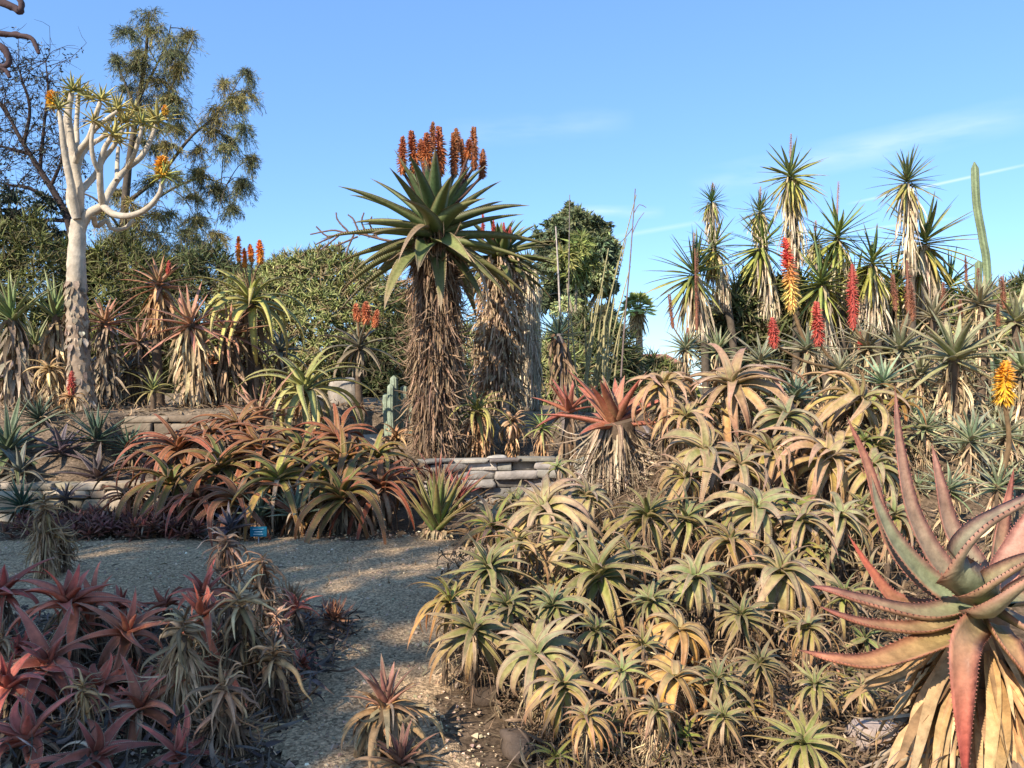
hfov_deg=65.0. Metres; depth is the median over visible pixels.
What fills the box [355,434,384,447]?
boulder
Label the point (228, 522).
aloe
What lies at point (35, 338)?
aloe
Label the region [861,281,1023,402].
shrub
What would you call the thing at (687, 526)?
aloe
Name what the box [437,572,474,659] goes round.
aloe
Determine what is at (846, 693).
aloe
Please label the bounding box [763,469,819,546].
aloe
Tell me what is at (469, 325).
shrub
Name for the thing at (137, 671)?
aloe
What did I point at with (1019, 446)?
aloe
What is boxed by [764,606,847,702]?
aloe
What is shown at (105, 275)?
shrub
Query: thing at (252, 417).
aloe
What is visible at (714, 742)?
aloe
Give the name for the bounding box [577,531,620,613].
aloe
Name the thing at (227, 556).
aloe
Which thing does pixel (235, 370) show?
aloe
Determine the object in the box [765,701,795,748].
aloe
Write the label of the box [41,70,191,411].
quiver tree
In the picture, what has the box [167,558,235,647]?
aloe
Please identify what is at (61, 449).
aloe
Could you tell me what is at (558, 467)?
aloe
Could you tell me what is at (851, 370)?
aloe
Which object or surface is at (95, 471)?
aloe
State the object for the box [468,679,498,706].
boulder
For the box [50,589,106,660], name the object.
aloe
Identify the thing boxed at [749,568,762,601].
aloe
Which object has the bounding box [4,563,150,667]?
aloe
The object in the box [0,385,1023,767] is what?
ground
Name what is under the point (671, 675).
aloe
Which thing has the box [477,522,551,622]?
aloe
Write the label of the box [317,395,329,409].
boulder
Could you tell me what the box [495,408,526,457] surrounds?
aloe
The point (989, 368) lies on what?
aloe
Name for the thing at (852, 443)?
aloe
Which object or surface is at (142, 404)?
leaf litter
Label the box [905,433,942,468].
aloe
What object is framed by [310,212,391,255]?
dead flower stalk
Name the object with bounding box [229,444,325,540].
aloe
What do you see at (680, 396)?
aloe
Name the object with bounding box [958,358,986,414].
aloe
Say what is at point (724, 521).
aloe
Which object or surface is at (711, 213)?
yucca
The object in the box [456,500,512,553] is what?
aloe
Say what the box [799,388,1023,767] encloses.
giant aloe
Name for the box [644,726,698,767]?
aloe
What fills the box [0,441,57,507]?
aloe
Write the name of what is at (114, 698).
aloe
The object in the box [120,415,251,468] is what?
stone wall
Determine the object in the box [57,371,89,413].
aloe
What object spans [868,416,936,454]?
aloe
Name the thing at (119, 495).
aloe
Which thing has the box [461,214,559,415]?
tree aloe
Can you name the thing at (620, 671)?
aloe
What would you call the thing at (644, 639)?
aloe
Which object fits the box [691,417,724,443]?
aloe
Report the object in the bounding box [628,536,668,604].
aloe
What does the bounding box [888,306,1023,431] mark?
aloe
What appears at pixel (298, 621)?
aloe
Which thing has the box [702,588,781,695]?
aloe
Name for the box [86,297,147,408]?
aloe
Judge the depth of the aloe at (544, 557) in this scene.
5.09 m
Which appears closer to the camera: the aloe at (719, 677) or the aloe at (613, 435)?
the aloe at (719, 677)
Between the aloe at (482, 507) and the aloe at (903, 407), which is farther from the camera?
the aloe at (903, 407)
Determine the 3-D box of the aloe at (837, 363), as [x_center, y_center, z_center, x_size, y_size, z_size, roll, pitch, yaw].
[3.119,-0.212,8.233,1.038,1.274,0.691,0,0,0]
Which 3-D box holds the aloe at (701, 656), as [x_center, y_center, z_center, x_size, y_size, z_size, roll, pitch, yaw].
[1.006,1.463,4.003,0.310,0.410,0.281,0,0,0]
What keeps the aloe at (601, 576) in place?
on the ground at (470, 723)
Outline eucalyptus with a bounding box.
[529,200,623,324]
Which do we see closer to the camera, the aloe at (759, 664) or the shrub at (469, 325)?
the aloe at (759, 664)
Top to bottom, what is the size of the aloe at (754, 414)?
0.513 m
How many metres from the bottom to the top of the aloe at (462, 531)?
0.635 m
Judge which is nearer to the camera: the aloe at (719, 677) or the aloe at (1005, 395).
the aloe at (719, 677)
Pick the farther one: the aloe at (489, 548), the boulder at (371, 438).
the boulder at (371, 438)
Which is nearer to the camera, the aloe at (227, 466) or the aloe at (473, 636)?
the aloe at (473, 636)
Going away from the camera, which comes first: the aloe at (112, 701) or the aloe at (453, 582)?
the aloe at (112, 701)
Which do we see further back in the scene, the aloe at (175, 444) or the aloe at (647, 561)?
the aloe at (175, 444)
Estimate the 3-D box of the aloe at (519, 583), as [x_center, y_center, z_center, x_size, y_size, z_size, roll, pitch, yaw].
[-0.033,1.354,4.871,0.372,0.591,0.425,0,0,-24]
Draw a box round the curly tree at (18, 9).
[0,0,40,77]
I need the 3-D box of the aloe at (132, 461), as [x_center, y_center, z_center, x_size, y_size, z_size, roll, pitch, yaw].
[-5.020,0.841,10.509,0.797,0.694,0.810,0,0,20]
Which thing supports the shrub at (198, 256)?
on the ground at (470, 723)
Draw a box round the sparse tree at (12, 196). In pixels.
[0,19,112,250]
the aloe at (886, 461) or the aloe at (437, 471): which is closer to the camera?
the aloe at (886, 461)
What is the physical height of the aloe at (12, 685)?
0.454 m
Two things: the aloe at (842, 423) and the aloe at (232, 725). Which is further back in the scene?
the aloe at (842, 423)
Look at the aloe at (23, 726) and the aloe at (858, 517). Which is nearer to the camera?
the aloe at (23, 726)
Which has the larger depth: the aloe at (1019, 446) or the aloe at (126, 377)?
the aloe at (126, 377)
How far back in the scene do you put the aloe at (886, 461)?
6.15 m
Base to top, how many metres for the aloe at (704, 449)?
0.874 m
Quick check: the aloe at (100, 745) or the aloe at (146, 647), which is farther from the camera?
the aloe at (146, 647)
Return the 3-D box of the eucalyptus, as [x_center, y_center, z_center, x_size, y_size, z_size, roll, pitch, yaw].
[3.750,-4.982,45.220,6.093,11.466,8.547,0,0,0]
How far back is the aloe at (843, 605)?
4.26 m
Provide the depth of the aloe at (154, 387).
11.67 m
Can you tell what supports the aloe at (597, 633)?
on the ground at (470, 723)
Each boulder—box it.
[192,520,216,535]
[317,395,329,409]
[328,377,355,405]
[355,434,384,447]
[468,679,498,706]
[486,454,506,458]
[500,728,534,764]
[844,718,898,753]
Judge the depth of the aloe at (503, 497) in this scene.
5.63 m
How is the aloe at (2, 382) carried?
on the ground at (470, 723)
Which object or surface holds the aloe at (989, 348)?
on the ground at (470, 723)
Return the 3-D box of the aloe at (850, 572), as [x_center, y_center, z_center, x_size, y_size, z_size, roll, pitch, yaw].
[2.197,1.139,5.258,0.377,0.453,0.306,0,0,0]
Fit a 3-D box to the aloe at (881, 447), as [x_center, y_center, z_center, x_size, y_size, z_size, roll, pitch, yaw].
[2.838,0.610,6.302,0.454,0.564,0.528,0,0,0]
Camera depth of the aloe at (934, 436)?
6.98 m
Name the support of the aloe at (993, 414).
on the ground at (470, 723)
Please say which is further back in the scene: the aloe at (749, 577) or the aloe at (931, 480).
the aloe at (931, 480)
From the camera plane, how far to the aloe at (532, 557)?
5.10 m
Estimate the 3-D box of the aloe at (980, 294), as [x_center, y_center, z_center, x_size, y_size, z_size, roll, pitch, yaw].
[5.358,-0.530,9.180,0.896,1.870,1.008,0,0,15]
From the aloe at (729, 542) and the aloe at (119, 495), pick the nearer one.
the aloe at (729, 542)
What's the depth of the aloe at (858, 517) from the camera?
5.38 m
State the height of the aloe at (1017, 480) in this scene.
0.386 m
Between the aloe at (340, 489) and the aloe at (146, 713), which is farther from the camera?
the aloe at (340, 489)
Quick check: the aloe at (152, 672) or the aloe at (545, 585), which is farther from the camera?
the aloe at (545, 585)
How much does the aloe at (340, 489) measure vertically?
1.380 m
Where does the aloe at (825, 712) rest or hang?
on the ground at (470, 723)
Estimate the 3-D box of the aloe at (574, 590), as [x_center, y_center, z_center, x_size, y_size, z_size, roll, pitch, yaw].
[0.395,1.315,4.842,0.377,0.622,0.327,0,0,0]
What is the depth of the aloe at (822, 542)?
5.27 m
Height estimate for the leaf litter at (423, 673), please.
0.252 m
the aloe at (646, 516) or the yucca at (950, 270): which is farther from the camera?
the yucca at (950, 270)
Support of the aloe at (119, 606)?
on the ground at (470, 723)
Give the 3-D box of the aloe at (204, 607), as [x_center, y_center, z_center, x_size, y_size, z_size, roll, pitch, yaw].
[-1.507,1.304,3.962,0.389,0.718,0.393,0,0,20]
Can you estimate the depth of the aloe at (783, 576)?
4.41 m
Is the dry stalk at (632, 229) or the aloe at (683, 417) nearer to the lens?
the aloe at (683, 417)
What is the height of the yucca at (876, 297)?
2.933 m
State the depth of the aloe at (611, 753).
3.44 m
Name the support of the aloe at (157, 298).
on the ground at (470, 723)
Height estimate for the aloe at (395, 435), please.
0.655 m
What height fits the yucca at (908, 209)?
3.895 m
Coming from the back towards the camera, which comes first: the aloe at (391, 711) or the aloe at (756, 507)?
the aloe at (756, 507)
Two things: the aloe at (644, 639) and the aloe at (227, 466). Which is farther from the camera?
the aloe at (227, 466)
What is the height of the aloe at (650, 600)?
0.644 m
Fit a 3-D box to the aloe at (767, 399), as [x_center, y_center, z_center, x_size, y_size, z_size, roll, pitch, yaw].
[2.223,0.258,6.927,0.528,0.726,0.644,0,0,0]
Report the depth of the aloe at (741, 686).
3.75 m
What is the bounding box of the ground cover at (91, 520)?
[0,502,218,541]
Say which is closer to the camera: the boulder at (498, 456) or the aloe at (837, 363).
the aloe at (837, 363)
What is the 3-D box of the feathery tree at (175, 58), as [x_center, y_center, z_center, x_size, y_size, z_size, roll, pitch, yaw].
[-10.729,-5.750,24.963,6.706,11.800,5.136,0,0,0]
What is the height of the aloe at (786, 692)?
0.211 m
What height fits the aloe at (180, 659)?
0.660 m
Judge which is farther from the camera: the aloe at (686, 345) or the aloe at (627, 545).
the aloe at (686, 345)
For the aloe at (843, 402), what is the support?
on the ground at (470, 723)
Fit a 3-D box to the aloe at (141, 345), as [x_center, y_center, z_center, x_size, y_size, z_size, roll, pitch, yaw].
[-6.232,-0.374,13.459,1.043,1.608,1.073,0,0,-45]
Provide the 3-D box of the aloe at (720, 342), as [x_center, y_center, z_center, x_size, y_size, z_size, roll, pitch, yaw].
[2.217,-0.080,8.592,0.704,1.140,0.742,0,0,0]
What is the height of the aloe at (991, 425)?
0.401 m
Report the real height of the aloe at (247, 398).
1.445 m
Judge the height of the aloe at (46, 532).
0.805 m
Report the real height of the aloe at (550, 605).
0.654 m
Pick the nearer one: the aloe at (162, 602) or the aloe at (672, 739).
the aloe at (672, 739)
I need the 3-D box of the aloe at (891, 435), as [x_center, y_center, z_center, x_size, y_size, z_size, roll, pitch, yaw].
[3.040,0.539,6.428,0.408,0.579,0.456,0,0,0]
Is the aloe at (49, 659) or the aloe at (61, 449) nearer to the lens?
the aloe at (49, 659)
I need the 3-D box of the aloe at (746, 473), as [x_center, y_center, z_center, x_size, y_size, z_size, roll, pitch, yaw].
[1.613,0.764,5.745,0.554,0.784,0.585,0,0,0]
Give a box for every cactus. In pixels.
[382,376,413,441]
[971,162,993,398]
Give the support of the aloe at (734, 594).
on the ground at (470, 723)
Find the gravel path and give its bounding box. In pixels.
[0,536,486,767]
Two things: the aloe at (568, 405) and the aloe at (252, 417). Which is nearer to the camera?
the aloe at (568, 405)
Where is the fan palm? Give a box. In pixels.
[618,290,657,354]
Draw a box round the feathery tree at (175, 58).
[61,6,266,327]
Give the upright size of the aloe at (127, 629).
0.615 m
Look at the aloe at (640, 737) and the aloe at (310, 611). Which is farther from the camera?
the aloe at (310, 611)
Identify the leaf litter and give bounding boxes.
[0,393,591,510]
[0,587,365,767]
[41,533,539,767]
[423,380,961,767]
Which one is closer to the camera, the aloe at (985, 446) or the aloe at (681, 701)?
the aloe at (681, 701)
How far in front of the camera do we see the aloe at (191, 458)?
9.58 m
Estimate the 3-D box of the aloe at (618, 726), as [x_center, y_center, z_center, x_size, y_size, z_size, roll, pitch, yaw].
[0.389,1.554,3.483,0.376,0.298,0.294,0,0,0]
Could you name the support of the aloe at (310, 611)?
on the ground at (470, 723)
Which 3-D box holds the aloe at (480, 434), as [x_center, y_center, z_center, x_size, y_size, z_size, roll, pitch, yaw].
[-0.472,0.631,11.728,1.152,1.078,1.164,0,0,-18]
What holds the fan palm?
on the ground at (470, 723)
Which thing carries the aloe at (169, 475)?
on the ground at (470, 723)
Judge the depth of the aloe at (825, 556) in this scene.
4.96 m
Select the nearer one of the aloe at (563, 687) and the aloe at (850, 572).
the aloe at (563, 687)
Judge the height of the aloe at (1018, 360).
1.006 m
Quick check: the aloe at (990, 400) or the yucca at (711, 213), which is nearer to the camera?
the aloe at (990, 400)
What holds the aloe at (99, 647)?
on the ground at (470, 723)
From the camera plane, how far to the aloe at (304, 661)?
4.39 m
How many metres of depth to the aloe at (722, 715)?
3.26 m
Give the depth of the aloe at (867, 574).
4.76 m
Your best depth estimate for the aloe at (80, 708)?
3.48 m
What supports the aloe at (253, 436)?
on the ground at (470, 723)
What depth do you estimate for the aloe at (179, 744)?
3.35 m
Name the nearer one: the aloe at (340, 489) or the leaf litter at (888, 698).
the leaf litter at (888, 698)
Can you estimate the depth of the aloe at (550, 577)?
4.99 m
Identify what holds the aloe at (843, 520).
on the ground at (470, 723)
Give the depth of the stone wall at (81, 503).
9.39 m
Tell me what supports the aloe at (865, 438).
on the ground at (470, 723)
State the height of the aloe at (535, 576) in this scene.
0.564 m
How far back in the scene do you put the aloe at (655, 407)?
6.69 m
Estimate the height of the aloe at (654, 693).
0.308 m
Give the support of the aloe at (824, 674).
on the ground at (470, 723)
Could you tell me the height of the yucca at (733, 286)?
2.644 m
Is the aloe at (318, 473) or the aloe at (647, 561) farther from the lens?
the aloe at (318, 473)
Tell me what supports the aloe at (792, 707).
on the ground at (470, 723)
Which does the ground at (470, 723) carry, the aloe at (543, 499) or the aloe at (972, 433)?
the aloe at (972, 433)
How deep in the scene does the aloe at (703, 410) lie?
6.64 m
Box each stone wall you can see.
[0,479,245,521]
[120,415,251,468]
[412,456,592,506]
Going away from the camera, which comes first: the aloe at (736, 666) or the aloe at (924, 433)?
the aloe at (736, 666)
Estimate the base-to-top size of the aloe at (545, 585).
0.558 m
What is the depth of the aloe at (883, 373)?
7.18 m
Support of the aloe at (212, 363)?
on the ground at (470, 723)
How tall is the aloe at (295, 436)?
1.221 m
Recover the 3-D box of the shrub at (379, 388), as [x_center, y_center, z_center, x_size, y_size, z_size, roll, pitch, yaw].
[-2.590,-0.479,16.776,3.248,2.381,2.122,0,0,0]
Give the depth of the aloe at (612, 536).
5.21 m
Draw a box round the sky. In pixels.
[0,0,1023,384]
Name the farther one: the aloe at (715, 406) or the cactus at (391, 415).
the cactus at (391, 415)
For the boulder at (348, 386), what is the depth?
13.22 m
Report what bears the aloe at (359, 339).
on the ground at (470, 723)
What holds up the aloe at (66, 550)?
on the ground at (470, 723)
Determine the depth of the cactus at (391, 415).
12.09 m
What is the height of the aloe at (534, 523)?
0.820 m
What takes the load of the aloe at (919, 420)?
on the ground at (470, 723)
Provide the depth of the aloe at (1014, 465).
6.47 m
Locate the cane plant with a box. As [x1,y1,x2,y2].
[570,195,636,411]
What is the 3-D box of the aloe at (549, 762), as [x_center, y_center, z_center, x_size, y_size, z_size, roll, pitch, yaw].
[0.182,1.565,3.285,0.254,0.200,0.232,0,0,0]
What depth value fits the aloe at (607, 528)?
5.25 m
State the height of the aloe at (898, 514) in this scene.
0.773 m
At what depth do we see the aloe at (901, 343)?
7.99 m
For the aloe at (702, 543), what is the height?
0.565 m
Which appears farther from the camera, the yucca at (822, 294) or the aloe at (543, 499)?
the yucca at (822, 294)
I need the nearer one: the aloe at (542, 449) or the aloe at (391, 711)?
the aloe at (391, 711)
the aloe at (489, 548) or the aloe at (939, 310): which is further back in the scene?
the aloe at (939, 310)
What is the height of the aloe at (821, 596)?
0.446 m
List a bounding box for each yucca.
[642,227,739,394]
[677,182,749,410]
[707,262,773,348]
[721,186,801,403]
[753,134,826,376]
[768,220,866,402]
[773,259,829,330]
[797,181,890,379]
[813,252,892,375]
[831,223,914,389]
[860,240,950,377]
[867,192,977,363]
[868,144,945,374]
[937,248,974,328]
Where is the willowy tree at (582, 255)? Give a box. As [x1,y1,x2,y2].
[549,227,603,315]
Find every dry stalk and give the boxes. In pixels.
[555,226,561,424]
[568,195,569,348]
[619,189,644,382]
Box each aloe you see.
[0,266,65,409]
[0,348,43,407]
[0,393,74,426]
[0,394,82,484]
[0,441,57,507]
[0,472,63,526]
[0,557,55,644]
[0,603,95,718]
[0,615,20,674]
[0,645,62,734]
[0,691,77,767]
[1,315,62,406]
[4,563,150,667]
[7,269,97,407]
[9,627,31,674]
[10,614,51,672]
[11,488,80,579]
[18,421,95,463]
[20,707,164,767]
[23,355,66,410]
[35,481,94,515]
[43,606,108,666]
[46,401,148,453]
[49,443,135,495]
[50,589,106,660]
[51,668,118,750]
[54,520,85,572]
[56,652,140,721]
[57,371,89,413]
[57,587,179,686]
[66,675,86,704]
[78,560,145,664]
[78,657,147,698]
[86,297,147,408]
[91,450,222,537]
[94,481,159,515]
[94,654,212,764]
[100,422,153,470]
[100,584,149,636]
[100,684,130,729]
[104,693,165,736]
[109,315,171,405]
[109,634,158,671]
[113,349,152,405]
[113,366,187,412]
[113,413,240,508]
[115,605,237,732]
[118,255,201,406]
[119,658,155,685]
[120,666,139,695]
[137,282,241,407]
[137,476,239,541]
[137,638,198,701]
[138,704,229,767]
[140,585,186,662]
[159,419,271,484]
[167,434,292,518]
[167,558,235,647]
[171,236,311,404]
[175,651,292,767]
[176,475,305,546]
[180,580,239,707]
[181,345,231,406]
[186,399,289,478]
[188,623,247,708]
[196,574,292,712]
[197,303,269,407]
[198,527,250,653]
[203,501,256,542]
[211,420,317,518]
[222,373,299,436]
[226,489,288,538]
[226,551,293,640]
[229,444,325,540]
[229,626,321,728]
[230,422,337,513]
[231,346,384,463]
[245,571,301,655]
[251,602,304,677]
[254,479,331,535]
[258,330,310,402]
[267,451,372,535]
[273,587,319,641]
[274,579,312,615]
[280,458,397,544]
[284,647,321,679]
[286,403,377,477]
[292,425,407,511]
[301,609,320,627]
[308,301,403,406]
[310,593,363,635]
[323,122,548,458]
[326,455,432,539]
[328,429,419,518]
[334,654,444,767]
[350,719,445,767]
[381,422,413,447]
[396,463,490,539]
[405,576,486,685]
[406,448,476,507]
[427,578,532,706]
[436,466,484,512]
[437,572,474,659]
[437,577,481,654]
[438,533,546,665]
[441,518,485,549]
[448,390,516,457]
[449,494,515,582]
[456,489,530,587]
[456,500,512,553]
[456,575,539,685]
[460,380,482,415]
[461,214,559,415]
[473,544,521,587]
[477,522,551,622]
[485,488,522,543]
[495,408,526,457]
[495,613,591,725]
[496,559,538,623]
[498,474,604,578]
[500,479,526,523]
[509,491,535,589]
[511,544,539,621]
[514,243,558,410]
[514,409,563,455]
[521,654,611,748]
[522,512,604,637]
[522,573,602,649]
[523,564,568,624]
[526,738,583,767]
[529,308,589,443]
[530,632,579,656]
[532,371,659,501]
[532,378,601,492]
[534,531,568,584]
[534,557,563,580]
[541,454,579,494]
[541,580,585,629]
[544,571,569,601]
[547,523,677,669]
[553,699,617,767]
[555,559,596,635]
[557,696,631,764]
[559,472,617,596]
[566,602,623,706]
[566,705,643,767]
[568,732,613,764]
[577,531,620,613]
[584,517,632,547]
[584,646,658,736]
[593,486,705,586]
[594,526,629,593]
[598,532,661,643]
[610,676,643,744]
[610,686,685,767]
[611,617,670,707]
[612,575,688,642]
[614,564,659,638]
[623,697,663,750]
[624,626,680,687]
[625,370,705,476]
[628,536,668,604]
[635,418,659,465]
[636,399,693,476]
[636,533,681,581]
[636,653,708,746]
[642,668,664,713]
[643,607,710,700]
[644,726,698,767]
[645,386,696,451]
[645,454,722,556]
[647,389,703,474]
[649,381,702,418]
[651,396,717,459]
[652,484,724,605]
[654,412,761,523]
[654,422,678,473]
[656,413,722,448]
[657,709,704,753]
[658,537,741,657]
[660,247,713,401]
[661,712,710,766]
[666,510,719,564]
[677,691,702,713]
[679,468,716,508]
[680,652,754,740]
[682,343,811,457]
[685,386,739,433]
[687,639,734,709]
[687,657,707,703]
[688,400,716,434]
[688,689,755,767]
[690,325,753,422]
[690,522,772,627]
[690,639,729,700]
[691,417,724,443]
[694,509,760,586]
[696,435,773,516]
[696,568,719,643]
[696,659,727,709]
[697,706,728,746]
[701,481,804,585]
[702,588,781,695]
[702,662,774,725]
[705,707,754,760]
[712,528,761,600]
[712,545,766,601]
[713,477,770,550]
[714,531,853,658]
[721,548,763,600]
[724,657,743,694]
[727,428,810,504]
[729,636,799,732]
[730,331,795,402]
[731,429,762,459]
[735,692,770,734]
[736,425,781,453]
[738,407,766,433]
[741,705,856,767]
[744,378,800,430]
[747,395,823,479]
[748,597,805,660]
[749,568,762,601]
[755,426,864,516]
[760,693,795,731]
[761,501,838,564]
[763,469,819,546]
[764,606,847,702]
[765,237,847,412]
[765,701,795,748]
[767,301,868,417]
[768,683,809,715]
[772,503,809,550]
[773,370,820,450]
[773,430,825,476]
[773,528,832,579]
[773,549,820,614]
[779,640,828,680]
[780,516,832,567]
[787,364,910,458]
[787,666,842,711]
[789,658,843,740]
[796,391,820,429]
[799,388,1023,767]
[799,578,859,643]
[805,492,873,582]
[808,403,837,454]
[809,532,853,604]
[812,652,847,706]
[813,641,867,689]
[814,390,861,434]
[815,570,880,653]
[821,347,860,385]
[821,448,921,522]
[822,607,892,676]
[822,703,853,733]
[827,670,892,718]
[828,264,893,397]
[830,320,875,385]
[830,532,884,584]
[833,389,903,432]
[838,673,893,717]
[839,423,894,458]
[839,491,904,551]
[841,353,921,419]
[843,434,874,458]
[843,491,873,534]
[844,547,888,617]
[845,520,877,586]
[847,421,893,454]
[849,427,909,484]
[850,503,870,565]
[851,260,945,409]
[861,484,931,596]
[867,383,929,442]
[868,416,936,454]
[870,416,925,465]
[878,518,925,574]
[883,460,913,493]
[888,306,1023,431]
[889,338,946,419]
[893,393,938,423]
[897,282,967,410]
[900,398,957,467]
[905,366,939,404]
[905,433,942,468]
[906,332,928,386]
[911,408,954,446]
[912,424,947,441]
[912,465,955,494]
[912,467,929,497]
[914,462,986,548]
[916,328,942,380]
[924,403,1022,498]
[926,361,987,395]
[930,372,978,411]
[930,429,992,466]
[937,256,1016,413]
[953,328,997,402]
[954,360,1023,563]
[957,437,997,463]
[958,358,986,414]
[962,325,1006,408]
[963,406,992,423]
[966,276,1023,411]
[967,382,1016,415]
[967,399,993,417]
[968,399,1014,424]
[971,326,1007,411]
[972,329,1023,428]
[973,401,1023,483]
[974,396,1014,424]
[979,459,1021,484]
[980,458,1015,480]
[981,414,1015,440]
[989,451,1023,475]
[991,458,1023,496]
[994,418,1023,455]
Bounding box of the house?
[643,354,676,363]
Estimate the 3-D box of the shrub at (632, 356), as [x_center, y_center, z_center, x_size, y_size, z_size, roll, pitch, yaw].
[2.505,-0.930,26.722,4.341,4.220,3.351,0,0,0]
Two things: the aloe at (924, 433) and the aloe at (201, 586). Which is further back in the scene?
the aloe at (924, 433)
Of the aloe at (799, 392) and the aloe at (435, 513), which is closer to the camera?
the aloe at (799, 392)
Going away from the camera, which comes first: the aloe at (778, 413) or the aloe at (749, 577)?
the aloe at (749, 577)
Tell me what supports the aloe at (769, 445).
on the ground at (470, 723)
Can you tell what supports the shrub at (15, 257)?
on the ground at (470, 723)
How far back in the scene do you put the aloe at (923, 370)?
7.78 m
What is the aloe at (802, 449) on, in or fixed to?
on the ground at (470, 723)
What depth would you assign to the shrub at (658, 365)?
33.47 m
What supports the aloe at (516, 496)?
on the ground at (470, 723)
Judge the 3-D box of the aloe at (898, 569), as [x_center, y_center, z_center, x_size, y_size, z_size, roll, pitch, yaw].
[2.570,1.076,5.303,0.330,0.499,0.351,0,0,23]
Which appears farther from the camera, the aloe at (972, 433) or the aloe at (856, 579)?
the aloe at (972, 433)
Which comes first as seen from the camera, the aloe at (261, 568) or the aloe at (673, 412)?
the aloe at (261, 568)
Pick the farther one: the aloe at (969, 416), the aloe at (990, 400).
the aloe at (990, 400)
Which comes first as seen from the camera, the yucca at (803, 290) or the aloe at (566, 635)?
the aloe at (566, 635)
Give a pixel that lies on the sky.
(595, 103)
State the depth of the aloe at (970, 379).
8.37 m
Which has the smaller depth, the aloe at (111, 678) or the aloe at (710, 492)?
the aloe at (111, 678)
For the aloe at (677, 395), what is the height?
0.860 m
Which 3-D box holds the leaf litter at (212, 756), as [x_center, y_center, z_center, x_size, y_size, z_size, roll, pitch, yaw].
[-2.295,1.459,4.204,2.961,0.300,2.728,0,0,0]
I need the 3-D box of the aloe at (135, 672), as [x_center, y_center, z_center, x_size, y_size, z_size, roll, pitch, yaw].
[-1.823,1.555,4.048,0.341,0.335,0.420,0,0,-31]
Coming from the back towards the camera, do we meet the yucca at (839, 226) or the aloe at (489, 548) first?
the yucca at (839, 226)
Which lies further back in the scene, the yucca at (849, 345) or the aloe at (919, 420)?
the yucca at (849, 345)
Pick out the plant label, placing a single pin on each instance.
(258, 532)
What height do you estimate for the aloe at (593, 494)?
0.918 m
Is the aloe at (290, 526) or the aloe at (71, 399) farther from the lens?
the aloe at (71, 399)
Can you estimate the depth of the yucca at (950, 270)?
12.80 m
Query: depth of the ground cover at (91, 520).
8.29 m
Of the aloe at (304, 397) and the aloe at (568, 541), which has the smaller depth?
the aloe at (568, 541)
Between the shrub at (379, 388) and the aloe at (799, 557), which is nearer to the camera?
the aloe at (799, 557)
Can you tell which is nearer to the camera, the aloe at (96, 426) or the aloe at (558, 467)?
the aloe at (558, 467)
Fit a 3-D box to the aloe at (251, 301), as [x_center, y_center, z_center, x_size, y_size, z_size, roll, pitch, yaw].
[-4.234,-0.985,13.042,1.866,2.824,2.055,0,0,18]
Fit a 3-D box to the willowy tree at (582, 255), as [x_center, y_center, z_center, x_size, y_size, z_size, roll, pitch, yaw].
[2.539,-2.610,29.614,1.622,6.720,4.048,0,0,25]
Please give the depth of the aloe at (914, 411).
7.56 m
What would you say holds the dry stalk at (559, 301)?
on the ground at (470, 723)
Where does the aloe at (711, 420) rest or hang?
on the ground at (470, 723)
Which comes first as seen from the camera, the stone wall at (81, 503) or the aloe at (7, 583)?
the aloe at (7, 583)
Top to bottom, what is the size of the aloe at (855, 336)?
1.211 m
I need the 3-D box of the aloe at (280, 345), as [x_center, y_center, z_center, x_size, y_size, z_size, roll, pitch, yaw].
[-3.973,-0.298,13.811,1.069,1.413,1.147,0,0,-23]
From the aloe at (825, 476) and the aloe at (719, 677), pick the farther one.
the aloe at (825, 476)
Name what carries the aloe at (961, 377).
on the ground at (470, 723)
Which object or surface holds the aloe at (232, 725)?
on the ground at (470, 723)
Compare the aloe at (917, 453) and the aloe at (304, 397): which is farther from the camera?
the aloe at (304, 397)
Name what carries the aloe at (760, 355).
on the ground at (470, 723)
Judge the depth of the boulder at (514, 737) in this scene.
3.39 m
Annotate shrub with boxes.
[0,203,104,394]
[41,219,186,392]
[117,234,271,392]
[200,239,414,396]
[323,306,458,398]
[459,316,510,392]
[510,327,601,406]
[541,294,648,397]
[638,345,695,397]
[686,260,830,405]
[802,258,916,404]
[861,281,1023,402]
[992,259,1023,297]
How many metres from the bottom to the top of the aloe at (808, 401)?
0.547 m
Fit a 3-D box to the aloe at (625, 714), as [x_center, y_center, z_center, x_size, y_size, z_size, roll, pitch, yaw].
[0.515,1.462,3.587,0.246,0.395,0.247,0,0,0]
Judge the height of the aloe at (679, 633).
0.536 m
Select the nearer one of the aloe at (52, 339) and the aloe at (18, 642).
the aloe at (18, 642)
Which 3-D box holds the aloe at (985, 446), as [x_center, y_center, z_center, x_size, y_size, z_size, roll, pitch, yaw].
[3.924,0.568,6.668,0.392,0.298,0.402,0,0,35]
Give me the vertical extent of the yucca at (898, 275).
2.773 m
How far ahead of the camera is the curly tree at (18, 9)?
5.19 m
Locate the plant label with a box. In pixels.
[250,527,266,542]
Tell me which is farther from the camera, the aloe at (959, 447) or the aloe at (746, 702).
the aloe at (959, 447)
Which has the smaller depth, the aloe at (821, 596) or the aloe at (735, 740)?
the aloe at (735, 740)
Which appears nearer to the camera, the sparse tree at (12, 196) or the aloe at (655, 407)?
the aloe at (655, 407)
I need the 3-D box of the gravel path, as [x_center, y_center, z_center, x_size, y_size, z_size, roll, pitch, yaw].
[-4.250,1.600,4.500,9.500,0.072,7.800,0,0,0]

